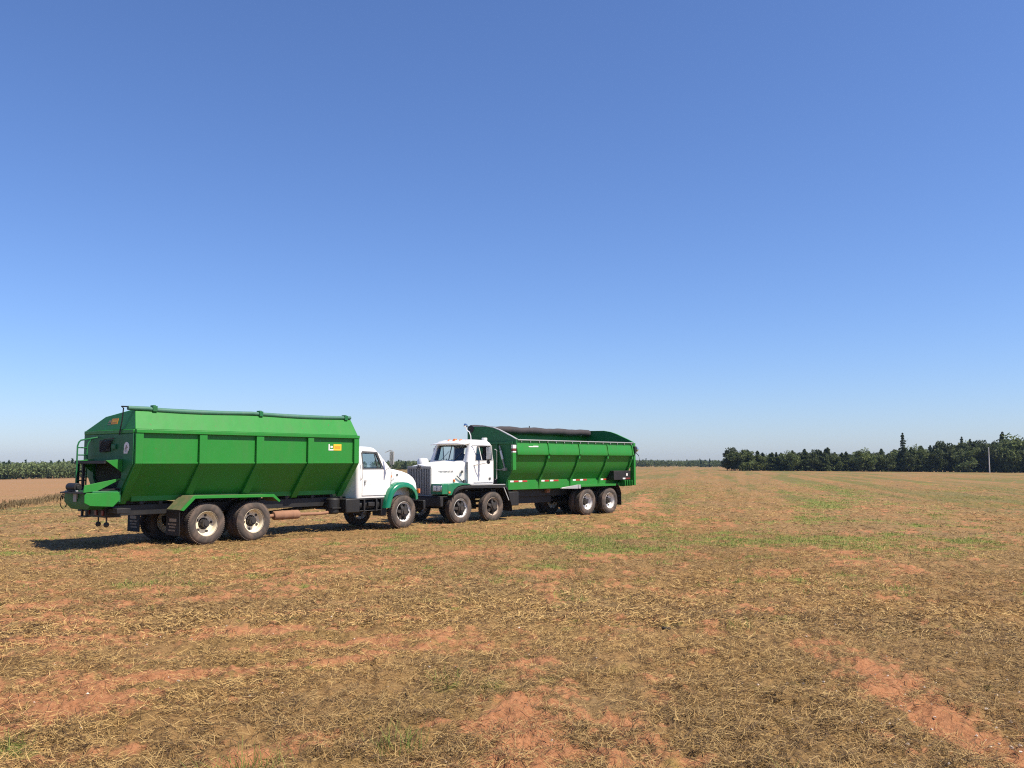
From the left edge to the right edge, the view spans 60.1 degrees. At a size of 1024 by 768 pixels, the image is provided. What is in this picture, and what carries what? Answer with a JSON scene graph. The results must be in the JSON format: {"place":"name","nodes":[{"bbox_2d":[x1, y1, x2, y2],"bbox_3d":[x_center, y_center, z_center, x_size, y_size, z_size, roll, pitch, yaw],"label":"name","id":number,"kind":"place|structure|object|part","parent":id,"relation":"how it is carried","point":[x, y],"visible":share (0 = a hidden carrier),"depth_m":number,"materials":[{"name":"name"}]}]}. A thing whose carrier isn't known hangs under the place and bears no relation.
{"place":"outdoors","nodes":[
{"label":"outdoors","id":0,"kind":"place"},
{"bbox_2d":[0,465,1023,767],"bbox_3d":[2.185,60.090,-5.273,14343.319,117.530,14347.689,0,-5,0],"label":"ground","id":1,"kind":"structure","parent":0,"point":[36,487],"depth_m":9.94,"materials":[{"name":"soil"}]},
{"bbox_2d":[0,492,64,513],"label":"ditch weeds","id":2,"kind":"object","parent":1,"relation":"on","point":[19,503],"visible":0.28,"depth_m":52.42,"materials":[{"name":"plant"}]},
{"bbox_2d":[60,405,424,544],"bbox_3d":[-7.010,2.558,25.094,2.690,3.453,10.940,-4,-6,39],"label":"spreader truck","id":3,"kind":"object","parent":1,"relation":"on","point":[214,475],"visible":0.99,"depth_m":23.09,"materials":[{"name":"green paint"}]},
{"bbox_3d":[-4.187,2.996,26.924,0.060,0.775,0.960,-4,-6,39],"label":"door","id":4,"kind":"part","parent":3,"relation":"part of","materials":[{"name":"white paint"}]},
{"bbox_2d":[0,458,722,479],"bbox_3d":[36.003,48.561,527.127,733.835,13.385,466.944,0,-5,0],"label":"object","id":5,"kind":"object","parent":1,"relation":"on","point":[9,469],"visible":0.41,"depth_m":305.67,"materials":[{"name":"green plant"}]},
{"bbox_2d":[0,481,1023,767],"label":"mown straw","id":6,"kind":"object","parent":1,"relation":"on","point":[798,685],"visible":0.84,"depth_m":8.19,"materials":[{"name":"beige plant"}]},
{"bbox_2d":[407,424,639,522],"bbox_3d":[0.597,3.312,34.046,2.900,3.523,11.124,-5,-7,43],"label":"dump spreader truck","id":7,"kind":"object","parent":1,"relation":"on","point":[498,470],"visible":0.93,"depth_m":32.86,"materials":[{"name":"green paint"}]},
{"bbox_3d":[-0.978,3.066,30.859,0.034,0.730,0.940,-5,-7,43],"label":"door","id":8,"kind":"part","parent":7,"relation":"part of","materials":[{"name":"white paint"}]},
{"bbox_2d":[720,458,731,470],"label":"broadleaf tree","id":9,"kind":"object","parent":1,"relation":"on","point":[727,466],"visible":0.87,"depth_m":246.82,"materials":[{"name":"green plant"}]},
{"bbox_2d":[722,447,737,469],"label":"broadleaf tree","id":10,"kind":"object","parent":1,"relation":"on","point":[729,450],"visible":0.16,"depth_m":263.87,"materials":[{"name":"green plant"}]},
{"bbox_2d":[724,451,739,470],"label":"broadleaf tree","id":11,"kind":"object","parent":1,"relation":"on","point":[730,457],"visible":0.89,"depth_m":245.49,"materials":[{"name":"green plant"}]},
{"bbox_2d":[728,449,757,470],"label":"broadleaf tree","id":12,"kind":"object","parent":1,"relation":"on","point":[743,465],"visible":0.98,"depth_m":244.73,"materials":[{"name":"green plant"}]},
{"bbox_2d":[748,454,763,470],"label":"broadleaf tree","id":13,"kind":"object","parent":1,"relation":"on","point":[757,467],"visible":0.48,"depth_m":246.80,"materials":[{"name":"green plant"}]},
{"bbox_2d":[753,455,768,470],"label":"broadleaf tree","id":14,"kind":"object","parent":1,"relation":"on","point":[764,460],"visible":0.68,"depth_m":247.72,"materials":[{"name":"green plant"}]},
{"bbox_2d":[755,452,768,470],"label":"spruce tree","id":15,"kind":"object","parent":1,"relation":"on","point":[762,454],"visible":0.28,"depth_m":253.15,"materials":[{"name":"green plant"}]},
{"bbox_2d":[762,452,780,470],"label":"spruce tree","id":16,"kind":"object","parent":1,"relation":"on","point":[771,460],"visible":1,"depth_m":248.67,"materials":[{"name":"green plant"}]},
{"bbox_2d":[772,453,792,470],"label":"spruce tree","id":17,"kind":"object","parent":1,"relation":"on","point":[782,467],"visible":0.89,"depth_m":248.02,"materials":[{"name":"green plant"}]},
{"bbox_2d":[778,450,802,470],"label":"broadleaf tree","id":18,"kind":"object","parent":1,"relation":"on","point":[793,460],"visible":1,"depth_m":245.72,"materials":[{"name":"green plant"}]},
{"bbox_2d":[794,452,807,469],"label":"broadleaf tree","id":19,"kind":"object","parent":1,"relation":"on","point":[799,454],"visible":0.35,"depth_m":249.16,"materials":[{"name":"green plant"}]},
{"bbox_2d":[798,451,815,470],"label":"spruce tree","id":20,"kind":"object","parent":1,"relation":"on","point":[805,460],"visible":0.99,"depth_m":246.03,"materials":[{"name":"green plant"}]},
{"bbox_2d":[808,449,819,455],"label":"broadleaf tree","id":21,"kind":"object","parent":1,"relation":"on","point":[816,451],"visible":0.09,"depth_m":255.66,"materials":[{"name":"green plant"}]},
{"bbox_2d":[808,452,823,469],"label":"broadleaf tree","id":22,"kind":"object","parent":1,"relation":"on","point":[815,461],"visible":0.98,"depth_m":245.70,"materials":[{"name":"green plant"}]},
{"bbox_2d":[814,450,822,470],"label":"spruce tree","id":23,"kind":"object","parent":1,"relation":"on","point":[820,453],"visible":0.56,"depth_m":249.05,"materials":[{"name":"green plant"}]},
{"bbox_2d":[816,452,834,470],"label":"spruce tree","id":24,"kind":"object","parent":1,"relation":"on","point":[825,462],"visible":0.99,"depth_m":245.76,"materials":[{"name":"green plant"}]},
{"bbox_2d":[824,447,831,470],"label":"spruce tree","id":25,"kind":"object","parent":1,"relation":"on","point":[827,450],"visible":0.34,"depth_m":254.60,"materials":[{"name":"green plant"}]},
{"bbox_2d":[827,453,839,470],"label":"broadleaf tree","id":26,"kind":"object","parent":1,"relation":"on","point":[832,458],"visible":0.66,"depth_m":249.67,"materials":[{"name":"green plant"}]},
{"bbox_2d":[831,455,843,470],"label":"broadleaf tree","id":27,"kind":"object","parent":1,"relation":"on","point":[838,463],"visible":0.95,"depth_m":248.50,"materials":[{"name":"green plant"}]},
{"bbox_2d":[838,452,851,470],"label":"spruce tree","id":28,"kind":"object","parent":1,"relation":"on","point":[845,465],"visible":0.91,"depth_m":250.12,"materials":[{"name":"green plant"}]},
{"bbox_2d":[844,451,854,470],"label":"spruce tree","id":29,"kind":"object","parent":1,"relation":"on","point":[846,458],"visible":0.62,"depth_m":254.95,"materials":[{"name":"green plant"}]},
{"bbox_2d":[846,454,855,467],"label":"broadleaf tree","id":30,"kind":"object","parent":1,"relation":"on","point":[851,465],"visible":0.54,"depth_m":254.57,"materials":[{"name":"green plant"}]},
{"bbox_2d":[848,455,862,470],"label":"broadleaf tree","id":31,"kind":"object","parent":1,"relation":"on","point":[854,464],"visible":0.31,"depth_m":254.94,"materials":[{"name":"green plant"}]},
{"bbox_2d":[850,447,877,471],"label":"broadleaf tree","id":32,"kind":"object","parent":1,"relation":"on","point":[860,463],"visible":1,"depth_m":245.11,"materials":[{"name":"green plant"}]},
{"bbox_2d":[863,452,887,471],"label":"broadleaf tree","id":33,"kind":"object","parent":1,"relation":"on","point":[879,459],"visible":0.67,"depth_m":246.87,"materials":[{"name":"green plant"}]},
{"bbox_2d":[879,450,890,471],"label":"spruce tree","id":34,"kind":"object","parent":1,"relation":"on","point":[881,470],"visible":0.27,"depth_m":251.47,"materials":[{"name":"green plant"}]},
{"bbox_2d":[880,453,896,471],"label":"broadleaf tree","id":35,"kind":"object","parent":1,"relation":"on","point":[889,459],"visible":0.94,"depth_m":246.40,"materials":[{"name":"green plant"}]},
{"bbox_2d":[891,451,911,471],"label":"spruce tree","id":36,"kind":"object","parent":1,"relation":"on","point":[897,462],"visible":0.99,"depth_m":250.01,"materials":[{"name":"green plant"}]},
{"bbox_2d":[890,447,912,456],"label":"broadleaf tree","id":37,"kind":"object","parent":1,"relation":"on","point":[893,452],"visible":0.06,"depth_m":262.17,"materials":[{"name":"green plant"}]},
{"bbox_2d":[896,433,912,471],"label":"spruce tree","id":38,"kind":"object","parent":1,"relation":"on","point":[903,450],"visible":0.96,"depth_m":250.01,"materials":[{"name":"green plant"}]},
{"bbox_2d":[899,454,916,471],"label":"broadleaf tree","id":39,"kind":"object","parent":1,"relation":"on","point":[909,464],"visible":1,"depth_m":247.69,"materials":[{"name":"green plant"}]},
{"bbox_2d":[907,444,929,469],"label":"broadleaf tree","id":40,"kind":"object","parent":1,"relation":"on","point":[915,451],"visible":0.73,"depth_m":248.74,"materials":[{"name":"green plant"}]},
{"bbox_2d":[913,446,933,471],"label":"spruce tree","id":41,"kind":"object","parent":1,"relation":"on","point":[923,467],"visible":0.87,"depth_m":249.03,"materials":[{"name":"green plant"}]},
{"bbox_2d":[922,452,934,471],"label":"broadleaf tree","id":42,"kind":"object","parent":1,"relation":"on","point":[929,466],"visible":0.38,"depth_m":249.80,"materials":[{"name":"green plant"}]},
{"bbox_2d":[926,448,948,471],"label":"broadleaf tree","id":43,"kind":"object","parent":1,"relation":"on","point":[938,454],"visible":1,"depth_m":247.32,"materials":[{"name":"green plant"}]},
{"bbox_2d":[932,440,948,471],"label":"broadleaf tree","id":44,"kind":"object","parent":1,"relation":"on","point":[937,445],"visible":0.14,"depth_m":254.07,"materials":[{"name":"green plant"}]},
{"bbox_2d":[937,443,955,471],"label":"broadleaf tree","id":45,"kind":"object","parent":1,"relation":"on","point":[949,449],"visible":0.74,"depth_m":248.25,"materials":[{"name":"green plant"}]},
{"bbox_2d":[950,442,970,470],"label":"broadleaf tree","id":46,"kind":"object","parent":1,"relation":"on","point":[963,446],"visible":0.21,"depth_m":250.90,"materials":[{"name":"green plant"}]},
{"bbox_2d":[949,448,977,472],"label":"broadleaf tree","id":47,"kind":"object","parent":1,"relation":"on","point":[958,457],"visible":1,"depth_m":245.22,"materials":[{"name":"green plant"}]},
{"bbox_2d":[959,442,985,471],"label":"broadleaf tree","id":48,"kind":"object","parent":1,"relation":"on","point":[977,453],"visible":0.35,"depth_m":250.09,"materials":[{"name":"green plant"}]},
{"bbox_2d":[965,441,987,472],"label":"spruce tree","id":49,"kind":"object","parent":1,"relation":"on","point":[975,469],"visible":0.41,"depth_m":251.03,"materials":[{"name":"green plant"}]},
{"bbox_2d":[974,440,986,445],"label":"broadleaf tree","id":50,"kind":"object","parent":1,"relation":"on","point":[978,442],"visible":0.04,"depth_m":262.13,"materials":[{"name":"green plant"}]},
{"bbox_2d":[976,443,988,471],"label":"broadleaf tree","id":51,"kind":"object","parent":1,"relation":"on","point":[980,445],"visible":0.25,"depth_m":253.32,"materials":[{"name":"green plant"}]},
{"bbox_2d":[976,443,1005,472],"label":"broadleaf tree","id":52,"kind":"object","parent":1,"relation":"on","point":[984,453],"visible":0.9,"depth_m":248.60,"materials":[{"name":"green plant"}]},
{"bbox_2d":[985,442,1000,472],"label":"spruce tree","id":53,"kind":"object","parent":1,"relation":"on","point":[994,467],"visible":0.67,"depth_m":248.70,"materials":[{"name":"green plant"}]},
{"bbox_2d":[992,450,1010,472],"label":"broadleaf tree","id":54,"kind":"object","parent":1,"relation":"on","point":[1003,470],"visible":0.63,"depth_m":247.47,"materials":[{"name":"green plant"}]},
{"bbox_2d":[992,434,1023,472],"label":"broadleaf tree","id":55,"kind":"object","parent":1,"relation":"on","point":[1008,447],"visible":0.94,"depth_m":246.11,"materials":[{"name":"green plant"}]},
{"bbox_2d":[994,432,1022,472],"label":"broadleaf tree","id":56,"kind":"object","parent":1,"relation":"on","point":[1006,438],"visible":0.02,"depth_m":253.25,"materials":[{"name":"green plant"}]},
{"bbox_2d":[1012,440,1023,470],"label":"broadleaf tree","id":57,"kind":"object","parent":1,"relation":"on","point":[1019,462],"visible":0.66,"depth_m":245.94,"materials":[{"name":"green plant"}]},
{"bbox_2d":[1013,438,1023,472],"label":"broadleaf tree","id":58,"kind":"object","parent":1,"relation":"on","point":[1018,454],"visible":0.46,"depth_m":247.95,"materials":[{"name":"green plant"}]},
{"bbox_2d":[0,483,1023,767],"bbox_3d":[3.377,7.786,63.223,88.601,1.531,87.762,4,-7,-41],"label":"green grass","id":59,"kind":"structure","parent":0,"point":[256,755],"depth_m":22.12,"materials":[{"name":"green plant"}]},
{"bbox_2d":[0,0,1023,466],"label":"sky","id":60,"kind":"structure","parent":0,"point":[683,230],"materials":[{"name":"blue"}]},
{"bbox_2d":[33,612,1021,764],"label":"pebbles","id":61,"kind":"object","parent":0,"point":[909,711],"visible":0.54,"depth_m":6.06,"materials":[{"name":"brown stone"}]}
]}

